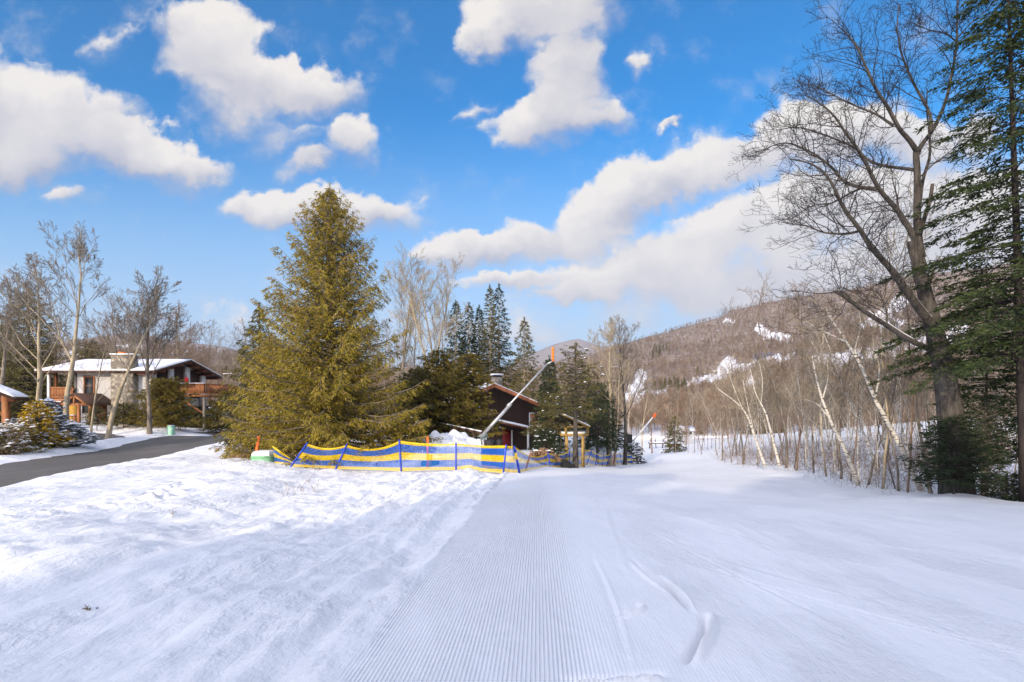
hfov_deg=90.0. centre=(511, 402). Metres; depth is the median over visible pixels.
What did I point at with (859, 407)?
birch sapling
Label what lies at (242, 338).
bare tree
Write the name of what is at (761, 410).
slender tree
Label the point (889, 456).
underbrush
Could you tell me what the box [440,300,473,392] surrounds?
spruce tree
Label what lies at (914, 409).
slender tree
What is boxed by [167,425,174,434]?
utility box
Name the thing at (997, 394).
slender tree
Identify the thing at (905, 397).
slender tree
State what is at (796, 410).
birch sapling
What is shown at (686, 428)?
valley woods
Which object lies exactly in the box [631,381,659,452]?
bare tree
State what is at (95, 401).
bare tree
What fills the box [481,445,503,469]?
fence
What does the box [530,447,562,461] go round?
woodpile
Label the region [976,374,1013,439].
slender tree
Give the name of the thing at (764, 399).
birch sapling
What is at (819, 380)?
birch sapling
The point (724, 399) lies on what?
birch sapling
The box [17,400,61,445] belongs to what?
golden cypress
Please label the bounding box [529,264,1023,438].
wooded mountain
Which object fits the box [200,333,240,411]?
bare tree
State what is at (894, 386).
slender tree
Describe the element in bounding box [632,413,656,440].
snow gun
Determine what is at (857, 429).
birch sapling
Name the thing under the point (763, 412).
birch sapling
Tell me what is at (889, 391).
slender tree
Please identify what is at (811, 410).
slender tree
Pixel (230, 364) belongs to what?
bare tree
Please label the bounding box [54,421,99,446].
juniper
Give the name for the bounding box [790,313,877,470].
birch tree
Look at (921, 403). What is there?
slender tree
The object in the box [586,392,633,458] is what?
hemlock tree
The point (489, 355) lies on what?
spruce tree
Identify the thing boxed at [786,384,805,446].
slender tree
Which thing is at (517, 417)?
cabin
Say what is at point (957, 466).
young fir
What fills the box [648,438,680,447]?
snow rack
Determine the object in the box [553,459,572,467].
rock
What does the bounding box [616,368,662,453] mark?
bare tree
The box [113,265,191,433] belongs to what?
bare tree
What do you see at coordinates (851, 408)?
slender tree
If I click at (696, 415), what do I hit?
slender tree
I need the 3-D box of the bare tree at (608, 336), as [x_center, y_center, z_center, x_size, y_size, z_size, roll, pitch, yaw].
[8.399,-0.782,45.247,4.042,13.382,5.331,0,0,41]
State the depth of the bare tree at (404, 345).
43.63 m
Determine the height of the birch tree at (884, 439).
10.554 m
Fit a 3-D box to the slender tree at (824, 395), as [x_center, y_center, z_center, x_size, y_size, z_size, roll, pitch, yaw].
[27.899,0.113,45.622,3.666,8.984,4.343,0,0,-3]
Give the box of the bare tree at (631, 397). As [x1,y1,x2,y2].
[606,355,650,433]
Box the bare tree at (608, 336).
[576,318,634,465]
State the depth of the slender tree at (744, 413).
53.83 m
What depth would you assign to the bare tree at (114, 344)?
58.29 m
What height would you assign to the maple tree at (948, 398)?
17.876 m
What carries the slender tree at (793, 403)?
on the ground
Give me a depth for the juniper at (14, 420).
27.67 m
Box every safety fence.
[273,446,291,463]
[290,440,518,472]
[513,446,640,472]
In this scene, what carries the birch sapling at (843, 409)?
on the ground
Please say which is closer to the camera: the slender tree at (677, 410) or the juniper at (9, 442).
the juniper at (9, 442)
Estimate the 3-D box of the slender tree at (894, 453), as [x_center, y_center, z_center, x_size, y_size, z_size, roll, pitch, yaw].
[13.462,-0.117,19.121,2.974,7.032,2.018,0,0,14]
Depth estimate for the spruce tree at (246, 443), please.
26.27 m
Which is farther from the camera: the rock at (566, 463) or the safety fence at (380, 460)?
the rock at (566, 463)
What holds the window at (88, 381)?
in the chalet
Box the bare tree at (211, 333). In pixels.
[196,320,233,380]
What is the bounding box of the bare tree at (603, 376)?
[592,355,622,408]
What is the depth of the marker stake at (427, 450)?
20.98 m
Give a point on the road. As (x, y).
(11, 473)
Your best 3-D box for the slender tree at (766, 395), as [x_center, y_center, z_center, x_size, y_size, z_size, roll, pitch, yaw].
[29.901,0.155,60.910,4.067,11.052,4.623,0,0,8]
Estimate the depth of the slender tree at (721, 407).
49.20 m
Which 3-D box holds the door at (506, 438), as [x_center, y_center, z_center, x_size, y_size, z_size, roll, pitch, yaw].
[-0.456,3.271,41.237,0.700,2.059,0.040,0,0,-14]
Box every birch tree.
[717,355,766,466]
[738,351,780,466]
[783,287,925,491]
[787,345,860,484]
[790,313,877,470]
[804,354,829,449]
[861,340,908,455]
[877,301,910,446]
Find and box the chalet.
[34,352,237,428]
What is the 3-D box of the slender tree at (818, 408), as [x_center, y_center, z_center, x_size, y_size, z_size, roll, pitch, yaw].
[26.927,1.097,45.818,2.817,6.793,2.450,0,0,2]
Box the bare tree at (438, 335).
[423,312,453,396]
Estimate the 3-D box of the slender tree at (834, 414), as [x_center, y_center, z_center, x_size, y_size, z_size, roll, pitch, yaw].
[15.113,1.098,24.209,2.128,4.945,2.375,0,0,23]
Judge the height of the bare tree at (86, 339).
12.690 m
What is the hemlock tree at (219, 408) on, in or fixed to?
on the ground
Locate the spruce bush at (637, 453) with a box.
[627,441,646,463]
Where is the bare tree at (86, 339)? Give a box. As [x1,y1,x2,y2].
[41,321,111,364]
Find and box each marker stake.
[255,436,259,450]
[427,437,428,467]
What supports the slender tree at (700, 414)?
on the ground
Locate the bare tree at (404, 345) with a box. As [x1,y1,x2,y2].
[376,252,436,401]
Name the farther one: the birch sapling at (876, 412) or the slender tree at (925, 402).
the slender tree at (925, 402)
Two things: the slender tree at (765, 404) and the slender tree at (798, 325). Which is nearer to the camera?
the slender tree at (798, 325)
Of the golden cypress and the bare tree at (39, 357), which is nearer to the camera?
the golden cypress
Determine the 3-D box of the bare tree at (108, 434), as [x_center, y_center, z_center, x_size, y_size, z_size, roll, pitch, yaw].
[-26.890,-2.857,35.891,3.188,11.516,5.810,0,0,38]
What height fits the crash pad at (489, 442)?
1.271 m
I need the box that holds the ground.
[0,406,1023,681]
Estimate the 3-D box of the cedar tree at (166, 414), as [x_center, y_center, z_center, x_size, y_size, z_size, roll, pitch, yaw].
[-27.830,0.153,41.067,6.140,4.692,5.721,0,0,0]
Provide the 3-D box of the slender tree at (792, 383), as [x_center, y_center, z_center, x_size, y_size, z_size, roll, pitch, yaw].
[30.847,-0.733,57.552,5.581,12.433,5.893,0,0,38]
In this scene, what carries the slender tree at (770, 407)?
on the ground
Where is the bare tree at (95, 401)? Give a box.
[74,323,125,437]
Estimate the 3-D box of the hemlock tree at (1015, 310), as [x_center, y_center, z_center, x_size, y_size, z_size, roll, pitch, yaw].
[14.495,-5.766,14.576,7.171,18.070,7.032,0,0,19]
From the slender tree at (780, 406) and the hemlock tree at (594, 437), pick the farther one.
the hemlock tree at (594, 437)
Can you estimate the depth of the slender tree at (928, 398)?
39.21 m
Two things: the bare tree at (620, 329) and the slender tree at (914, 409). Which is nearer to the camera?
the slender tree at (914, 409)
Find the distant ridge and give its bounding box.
[57,333,238,353]
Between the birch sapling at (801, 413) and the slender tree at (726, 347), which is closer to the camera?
the birch sapling at (801, 413)
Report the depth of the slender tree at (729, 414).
78.20 m
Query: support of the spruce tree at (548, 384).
on the ground
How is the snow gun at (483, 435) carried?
on the ground
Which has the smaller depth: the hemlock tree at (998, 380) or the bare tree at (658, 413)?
the hemlock tree at (998, 380)
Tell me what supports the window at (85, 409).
in the chalet
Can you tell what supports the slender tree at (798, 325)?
on the ground
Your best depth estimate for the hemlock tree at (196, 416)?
49.50 m
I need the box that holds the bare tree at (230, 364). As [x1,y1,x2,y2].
[216,340,240,383]
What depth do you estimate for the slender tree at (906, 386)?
32.23 m
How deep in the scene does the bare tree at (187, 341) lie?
56.67 m
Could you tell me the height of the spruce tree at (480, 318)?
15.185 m
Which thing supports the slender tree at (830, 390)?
on the ground
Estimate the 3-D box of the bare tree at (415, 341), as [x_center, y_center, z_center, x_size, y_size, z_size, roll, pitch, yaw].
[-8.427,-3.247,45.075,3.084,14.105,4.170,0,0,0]
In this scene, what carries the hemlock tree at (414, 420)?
on the ground
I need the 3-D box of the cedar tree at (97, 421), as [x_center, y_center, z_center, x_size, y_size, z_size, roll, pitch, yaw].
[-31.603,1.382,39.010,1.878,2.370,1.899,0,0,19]
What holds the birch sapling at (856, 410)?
on the ground
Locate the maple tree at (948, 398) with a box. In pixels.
[726,0,1023,494]
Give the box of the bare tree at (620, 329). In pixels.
[591,314,655,464]
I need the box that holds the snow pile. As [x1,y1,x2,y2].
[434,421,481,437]
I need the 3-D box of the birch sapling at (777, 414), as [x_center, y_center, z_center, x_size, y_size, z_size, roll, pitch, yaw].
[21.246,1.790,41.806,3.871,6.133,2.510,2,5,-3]
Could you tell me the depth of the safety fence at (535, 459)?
29.25 m
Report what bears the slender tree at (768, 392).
on the ground
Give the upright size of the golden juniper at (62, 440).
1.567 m
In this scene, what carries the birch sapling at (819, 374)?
on the ground
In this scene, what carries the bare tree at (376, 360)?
on the ground
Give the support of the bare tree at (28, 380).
on the ground
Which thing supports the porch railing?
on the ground
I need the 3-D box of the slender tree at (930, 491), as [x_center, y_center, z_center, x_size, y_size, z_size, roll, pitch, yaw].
[14.207,-1.949,17.495,4.296,10.564,3.912,0,0,3]
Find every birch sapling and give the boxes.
[682,391,705,453]
[691,383,731,453]
[703,404,732,458]
[704,364,753,454]
[704,365,728,441]
[721,360,779,447]
[729,359,765,454]
[737,368,766,443]
[739,361,777,453]
[742,376,790,456]
[748,353,783,443]
[749,358,770,445]
[760,392,795,432]
[774,322,859,467]
[780,378,833,467]
[783,340,849,465]
[788,383,813,443]
[791,369,844,469]
[805,340,840,427]
[810,370,863,471]
[812,364,873,451]
[822,350,887,439]
[828,343,875,478]
[834,367,863,440]
[838,356,898,466]
[838,385,871,460]
[840,366,872,443]
[844,361,902,467]
[846,368,923,485]
[864,354,897,448]
[871,335,973,477]
[877,365,931,469]
[880,352,915,445]
[892,371,930,436]
[907,365,968,441]
[965,353,1015,419]
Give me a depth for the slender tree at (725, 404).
46.98 m
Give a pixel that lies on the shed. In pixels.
(690, 439)
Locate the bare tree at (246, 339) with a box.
[223,327,250,383]
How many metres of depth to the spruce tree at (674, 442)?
84.79 m
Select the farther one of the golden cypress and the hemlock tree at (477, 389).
the hemlock tree at (477, 389)
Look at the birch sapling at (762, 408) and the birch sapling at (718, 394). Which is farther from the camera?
the birch sapling at (718, 394)
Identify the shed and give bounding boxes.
[673,425,694,444]
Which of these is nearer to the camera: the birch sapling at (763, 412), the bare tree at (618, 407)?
the bare tree at (618, 407)
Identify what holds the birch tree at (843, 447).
on the ground
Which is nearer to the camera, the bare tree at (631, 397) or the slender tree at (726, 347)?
the slender tree at (726, 347)
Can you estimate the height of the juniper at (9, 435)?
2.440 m
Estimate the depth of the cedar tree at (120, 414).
39.74 m
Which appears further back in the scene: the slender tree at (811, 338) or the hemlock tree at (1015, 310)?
the slender tree at (811, 338)
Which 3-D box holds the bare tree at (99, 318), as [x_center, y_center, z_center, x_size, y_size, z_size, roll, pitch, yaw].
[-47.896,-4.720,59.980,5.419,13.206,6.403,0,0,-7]
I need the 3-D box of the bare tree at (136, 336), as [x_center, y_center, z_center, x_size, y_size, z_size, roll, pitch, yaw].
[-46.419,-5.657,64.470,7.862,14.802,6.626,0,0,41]
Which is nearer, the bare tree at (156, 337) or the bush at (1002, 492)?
the bush at (1002, 492)
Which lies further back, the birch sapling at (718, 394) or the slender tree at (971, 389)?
the birch sapling at (718, 394)
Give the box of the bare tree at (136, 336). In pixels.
[114,297,180,358]
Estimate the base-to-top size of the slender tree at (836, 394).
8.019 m
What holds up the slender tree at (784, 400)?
on the ground
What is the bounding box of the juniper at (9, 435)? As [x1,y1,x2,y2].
[0,411,60,454]
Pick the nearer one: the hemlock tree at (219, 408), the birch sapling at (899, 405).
the birch sapling at (899, 405)
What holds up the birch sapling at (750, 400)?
on the ground
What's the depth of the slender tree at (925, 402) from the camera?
21.16 m
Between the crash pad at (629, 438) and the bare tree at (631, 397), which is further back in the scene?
the bare tree at (631, 397)
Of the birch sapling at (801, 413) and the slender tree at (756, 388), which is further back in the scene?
the slender tree at (756, 388)
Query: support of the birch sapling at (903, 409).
on the ground
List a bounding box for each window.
[82,405,102,412]
[83,376,94,392]
[529,412,538,424]
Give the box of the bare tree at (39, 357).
[0,253,90,409]
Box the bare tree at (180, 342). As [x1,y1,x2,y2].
[160,320,196,358]
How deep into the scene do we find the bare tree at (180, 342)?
69.66 m
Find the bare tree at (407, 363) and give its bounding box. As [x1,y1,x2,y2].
[388,341,419,381]
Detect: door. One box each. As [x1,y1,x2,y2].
[97,405,106,420]
[502,430,510,449]
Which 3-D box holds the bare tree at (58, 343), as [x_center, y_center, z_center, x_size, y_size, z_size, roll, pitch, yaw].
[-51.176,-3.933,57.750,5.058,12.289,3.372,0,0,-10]
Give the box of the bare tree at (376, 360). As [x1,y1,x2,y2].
[364,337,388,390]
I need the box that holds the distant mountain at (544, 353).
[491,339,616,372]
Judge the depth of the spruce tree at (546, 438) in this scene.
31.79 m
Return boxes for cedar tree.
[81,406,109,430]
[101,401,137,427]
[117,376,209,429]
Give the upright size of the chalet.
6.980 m
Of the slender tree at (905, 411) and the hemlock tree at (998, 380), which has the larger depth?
the slender tree at (905, 411)
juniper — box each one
[0,422,58,452]
[0,428,34,454]
[5,417,48,448]
[40,428,76,447]
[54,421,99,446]
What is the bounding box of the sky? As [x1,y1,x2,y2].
[0,0,1023,369]
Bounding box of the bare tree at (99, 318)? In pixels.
[83,312,129,358]
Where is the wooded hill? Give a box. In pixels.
[24,341,601,411]
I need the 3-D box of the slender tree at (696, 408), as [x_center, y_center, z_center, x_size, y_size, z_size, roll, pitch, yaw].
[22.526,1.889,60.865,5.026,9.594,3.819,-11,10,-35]
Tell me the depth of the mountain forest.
606.19 m
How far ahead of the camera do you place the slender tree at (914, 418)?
30.05 m
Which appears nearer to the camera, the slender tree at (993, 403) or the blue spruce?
the slender tree at (993, 403)
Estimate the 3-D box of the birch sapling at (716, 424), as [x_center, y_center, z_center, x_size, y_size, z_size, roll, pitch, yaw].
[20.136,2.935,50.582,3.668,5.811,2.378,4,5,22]
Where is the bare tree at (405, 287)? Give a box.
[383,239,474,378]
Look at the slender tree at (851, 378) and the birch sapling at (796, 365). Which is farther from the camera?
the birch sapling at (796, 365)
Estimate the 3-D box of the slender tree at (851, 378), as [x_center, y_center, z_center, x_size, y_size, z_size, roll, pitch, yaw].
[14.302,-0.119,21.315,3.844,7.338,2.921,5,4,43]
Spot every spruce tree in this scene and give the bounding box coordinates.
[209,182,442,468]
[210,302,287,448]
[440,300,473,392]
[457,302,481,385]
[469,304,488,384]
[476,284,507,387]
[479,283,522,393]
[504,316,543,400]
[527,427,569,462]
[529,355,570,449]
[661,416,686,452]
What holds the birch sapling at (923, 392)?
on the ground
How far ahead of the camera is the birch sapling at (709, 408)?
51.40 m
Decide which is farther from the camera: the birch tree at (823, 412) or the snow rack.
the snow rack
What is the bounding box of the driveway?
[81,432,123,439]
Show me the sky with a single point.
(575, 155)
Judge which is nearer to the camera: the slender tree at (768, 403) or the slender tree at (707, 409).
the slender tree at (768, 403)
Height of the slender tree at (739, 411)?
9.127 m
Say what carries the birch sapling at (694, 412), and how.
on the ground
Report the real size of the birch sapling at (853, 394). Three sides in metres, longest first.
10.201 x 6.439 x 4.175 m
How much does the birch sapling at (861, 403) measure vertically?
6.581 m
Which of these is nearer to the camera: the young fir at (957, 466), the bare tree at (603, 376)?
the young fir at (957, 466)
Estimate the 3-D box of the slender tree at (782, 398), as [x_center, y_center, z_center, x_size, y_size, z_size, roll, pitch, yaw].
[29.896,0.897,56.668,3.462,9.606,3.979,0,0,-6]
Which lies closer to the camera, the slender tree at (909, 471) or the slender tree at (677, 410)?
the slender tree at (909, 471)
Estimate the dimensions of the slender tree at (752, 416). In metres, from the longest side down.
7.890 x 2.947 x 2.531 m
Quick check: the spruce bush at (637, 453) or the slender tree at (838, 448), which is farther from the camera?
the spruce bush at (637, 453)
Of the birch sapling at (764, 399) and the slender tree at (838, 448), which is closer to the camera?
the slender tree at (838, 448)
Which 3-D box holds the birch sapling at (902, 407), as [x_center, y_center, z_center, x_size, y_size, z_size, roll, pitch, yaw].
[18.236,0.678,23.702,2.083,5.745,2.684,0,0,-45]
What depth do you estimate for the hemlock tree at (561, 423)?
35.52 m
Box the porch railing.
[28,415,76,421]
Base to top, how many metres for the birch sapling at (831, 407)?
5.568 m
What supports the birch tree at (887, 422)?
on the ground
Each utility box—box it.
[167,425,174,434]
[251,450,277,461]
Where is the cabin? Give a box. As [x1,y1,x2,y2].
[458,373,539,449]
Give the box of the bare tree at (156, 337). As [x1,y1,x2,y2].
[131,305,176,358]
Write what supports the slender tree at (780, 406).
on the ground
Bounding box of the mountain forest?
[9,261,1023,435]
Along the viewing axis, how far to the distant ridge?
3567.39 m
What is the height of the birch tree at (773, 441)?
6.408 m
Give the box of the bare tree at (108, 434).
[79,281,176,438]
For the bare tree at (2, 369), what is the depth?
40.02 m
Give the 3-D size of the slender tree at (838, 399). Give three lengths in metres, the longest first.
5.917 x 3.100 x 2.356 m
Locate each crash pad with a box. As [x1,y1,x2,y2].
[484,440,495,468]
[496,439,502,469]
[627,434,631,451]
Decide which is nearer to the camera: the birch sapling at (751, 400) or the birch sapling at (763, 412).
the birch sapling at (751, 400)
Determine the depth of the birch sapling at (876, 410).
41.19 m
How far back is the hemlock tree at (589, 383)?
46.83 m
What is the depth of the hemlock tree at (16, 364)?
50.23 m
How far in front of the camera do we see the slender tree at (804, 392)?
31.25 m
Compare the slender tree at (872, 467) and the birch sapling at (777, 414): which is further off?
the birch sapling at (777, 414)
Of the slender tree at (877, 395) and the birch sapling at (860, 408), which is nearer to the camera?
the birch sapling at (860, 408)
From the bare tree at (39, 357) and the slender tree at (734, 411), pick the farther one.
the slender tree at (734, 411)
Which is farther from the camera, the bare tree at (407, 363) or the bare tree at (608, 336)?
the bare tree at (407, 363)
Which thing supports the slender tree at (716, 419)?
on the ground
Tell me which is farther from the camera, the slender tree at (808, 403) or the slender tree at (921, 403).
the slender tree at (808, 403)
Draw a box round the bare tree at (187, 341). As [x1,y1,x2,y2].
[149,299,215,369]
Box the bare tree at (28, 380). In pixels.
[0,293,73,422]
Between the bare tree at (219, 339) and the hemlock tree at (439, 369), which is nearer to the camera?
the hemlock tree at (439, 369)
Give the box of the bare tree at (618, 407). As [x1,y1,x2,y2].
[597,353,629,465]
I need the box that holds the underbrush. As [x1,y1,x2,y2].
[706,425,1017,493]
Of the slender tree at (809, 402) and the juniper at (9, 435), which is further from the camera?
the slender tree at (809, 402)
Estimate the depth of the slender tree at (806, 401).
30.56 m
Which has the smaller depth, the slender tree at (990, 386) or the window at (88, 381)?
the slender tree at (990, 386)
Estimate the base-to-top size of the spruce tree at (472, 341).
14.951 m
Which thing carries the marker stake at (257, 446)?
on the ground
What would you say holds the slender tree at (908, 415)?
on the ground
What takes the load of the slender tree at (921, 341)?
on the ground
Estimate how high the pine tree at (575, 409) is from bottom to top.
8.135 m
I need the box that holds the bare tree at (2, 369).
[0,269,39,407]
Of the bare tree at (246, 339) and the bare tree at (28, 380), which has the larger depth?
the bare tree at (246, 339)
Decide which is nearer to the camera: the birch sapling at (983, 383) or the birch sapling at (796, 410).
the birch sapling at (983, 383)
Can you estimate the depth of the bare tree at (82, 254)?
32.11 m
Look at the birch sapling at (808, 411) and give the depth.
25.88 m
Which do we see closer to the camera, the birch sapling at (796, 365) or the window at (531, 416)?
the birch sapling at (796, 365)
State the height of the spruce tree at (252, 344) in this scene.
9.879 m
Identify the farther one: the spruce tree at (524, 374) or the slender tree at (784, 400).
the spruce tree at (524, 374)
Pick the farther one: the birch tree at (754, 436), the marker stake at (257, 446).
the birch tree at (754, 436)
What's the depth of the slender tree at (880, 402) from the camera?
25.86 m
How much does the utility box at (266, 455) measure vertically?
0.610 m
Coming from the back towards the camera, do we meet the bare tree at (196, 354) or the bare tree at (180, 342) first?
the bare tree at (180, 342)
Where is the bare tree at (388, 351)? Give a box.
[366,319,406,409]
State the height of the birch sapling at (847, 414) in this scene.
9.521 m
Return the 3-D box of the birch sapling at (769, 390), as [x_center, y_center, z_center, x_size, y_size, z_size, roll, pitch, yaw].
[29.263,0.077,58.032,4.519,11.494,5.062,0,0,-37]
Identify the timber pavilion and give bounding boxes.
[0,384,28,426]
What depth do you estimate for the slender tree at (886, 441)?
18.05 m
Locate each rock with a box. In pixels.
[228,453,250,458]
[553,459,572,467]
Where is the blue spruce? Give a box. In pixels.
[27,397,85,447]
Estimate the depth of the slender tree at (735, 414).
48.81 m
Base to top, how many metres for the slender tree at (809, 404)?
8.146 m
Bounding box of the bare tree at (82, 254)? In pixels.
[1,219,113,420]
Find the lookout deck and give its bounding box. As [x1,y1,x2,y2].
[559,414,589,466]
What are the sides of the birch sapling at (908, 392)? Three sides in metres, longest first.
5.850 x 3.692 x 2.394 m
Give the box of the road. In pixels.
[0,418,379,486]
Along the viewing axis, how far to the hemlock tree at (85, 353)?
61.40 m
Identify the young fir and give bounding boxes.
[896,413,1009,493]
[948,390,1017,495]
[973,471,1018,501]
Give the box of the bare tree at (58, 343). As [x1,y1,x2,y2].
[30,314,84,386]
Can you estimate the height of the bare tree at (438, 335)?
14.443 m
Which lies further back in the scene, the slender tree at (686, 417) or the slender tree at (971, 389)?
the slender tree at (686, 417)
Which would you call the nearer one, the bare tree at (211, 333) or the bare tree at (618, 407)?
the bare tree at (618, 407)
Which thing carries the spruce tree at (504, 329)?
on the ground
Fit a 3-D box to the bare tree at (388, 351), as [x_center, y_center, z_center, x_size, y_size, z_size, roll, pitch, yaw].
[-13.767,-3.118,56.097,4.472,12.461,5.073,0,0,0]
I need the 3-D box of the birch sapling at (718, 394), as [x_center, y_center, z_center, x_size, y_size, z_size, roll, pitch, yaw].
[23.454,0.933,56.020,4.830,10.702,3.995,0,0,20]
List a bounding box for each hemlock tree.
[0,322,45,417]
[59,339,114,390]
[184,404,219,427]
[197,388,250,432]
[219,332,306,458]
[373,413,437,455]
[389,365,455,443]
[395,347,494,437]
[447,349,506,436]
[520,390,592,449]
[568,363,607,447]
[569,380,624,462]
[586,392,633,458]
[866,0,1023,501]
[927,272,1016,483]
[971,322,1016,434]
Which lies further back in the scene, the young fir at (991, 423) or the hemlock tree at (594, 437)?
the hemlock tree at (594, 437)
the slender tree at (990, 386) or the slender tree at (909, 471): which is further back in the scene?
the slender tree at (990, 386)
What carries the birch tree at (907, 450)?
on the ground
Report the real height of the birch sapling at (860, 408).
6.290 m
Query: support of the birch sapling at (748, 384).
on the ground
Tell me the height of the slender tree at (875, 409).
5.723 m
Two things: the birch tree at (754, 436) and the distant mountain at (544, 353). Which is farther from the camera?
the distant mountain at (544, 353)
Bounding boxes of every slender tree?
[667,385,694,453]
[670,398,695,445]
[676,381,713,453]
[683,385,709,452]
[691,397,714,450]
[692,301,764,464]
[695,384,715,449]
[699,364,752,462]
[706,377,738,433]
[706,389,723,453]
[707,357,745,460]
[715,269,800,467]
[718,380,743,443]
[719,378,747,457]
[721,335,778,465]
[721,372,751,453]
[724,372,750,452]
[732,377,753,450]
[735,334,784,464]
[739,375,785,452]
[741,369,774,459]
[744,272,831,468]
[745,343,781,458]
[749,359,781,447]
[751,367,790,462]
[754,378,781,442]
[762,355,807,468]
[765,346,808,445]
[766,370,799,456]
[770,345,827,455]
[770,367,792,436]
[774,277,879,476]
[778,318,852,472]
[783,357,831,465]
[783,365,836,465]
[786,156,994,488]
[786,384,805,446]
[788,370,813,437]
[789,364,830,425]
[794,369,832,437]
[797,355,846,448]
[800,382,835,446]
[804,311,907,480]
[806,376,856,472]
[811,290,879,478]
[812,355,863,455]
[817,359,874,469]
[819,348,837,442]
[825,314,911,490]
[835,370,873,449]
[836,199,1002,493]
[842,251,979,492]
[842,295,929,484]
[844,353,909,488]
[856,337,905,466]
[857,319,932,464]
[859,360,902,459]
[866,275,996,482]
[874,350,916,438]
[874,353,932,462]
[886,357,909,432]
[891,363,935,455]
[892,333,931,447]
[896,375,927,439]
[897,378,924,431]
[902,377,924,459]
[909,367,935,416]
[913,374,936,430]
[958,372,996,425]
[961,367,1015,443]
[970,368,1016,486]
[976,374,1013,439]
[978,350,1014,467]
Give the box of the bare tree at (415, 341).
[400,293,435,367]
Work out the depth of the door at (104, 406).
44.94 m
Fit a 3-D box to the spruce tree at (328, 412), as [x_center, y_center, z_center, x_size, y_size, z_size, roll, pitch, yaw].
[-8.476,-3.343,24.507,10.354,14.484,10.951,0,0,-16]
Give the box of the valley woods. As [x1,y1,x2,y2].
[11,343,1013,450]
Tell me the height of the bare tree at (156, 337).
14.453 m
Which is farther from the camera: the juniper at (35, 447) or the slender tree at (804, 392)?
the slender tree at (804, 392)
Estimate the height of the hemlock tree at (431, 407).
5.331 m
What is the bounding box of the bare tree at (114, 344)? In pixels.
[84,282,154,356]
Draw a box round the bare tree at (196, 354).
[176,325,212,365]
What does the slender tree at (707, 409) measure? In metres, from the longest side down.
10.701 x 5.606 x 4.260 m
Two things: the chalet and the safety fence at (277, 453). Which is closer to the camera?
the safety fence at (277, 453)
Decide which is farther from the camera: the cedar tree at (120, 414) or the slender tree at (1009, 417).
the cedar tree at (120, 414)
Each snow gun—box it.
[479,347,553,445]
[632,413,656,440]
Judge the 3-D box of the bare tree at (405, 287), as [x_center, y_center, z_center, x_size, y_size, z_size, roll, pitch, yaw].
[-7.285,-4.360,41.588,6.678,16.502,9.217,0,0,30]
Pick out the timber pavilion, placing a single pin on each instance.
(9, 396)
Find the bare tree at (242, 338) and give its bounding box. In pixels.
[228,318,254,386]
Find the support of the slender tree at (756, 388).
on the ground
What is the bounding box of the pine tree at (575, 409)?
[539,341,609,467]
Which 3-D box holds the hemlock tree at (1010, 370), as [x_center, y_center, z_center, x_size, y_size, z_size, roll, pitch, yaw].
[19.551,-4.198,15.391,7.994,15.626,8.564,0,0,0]

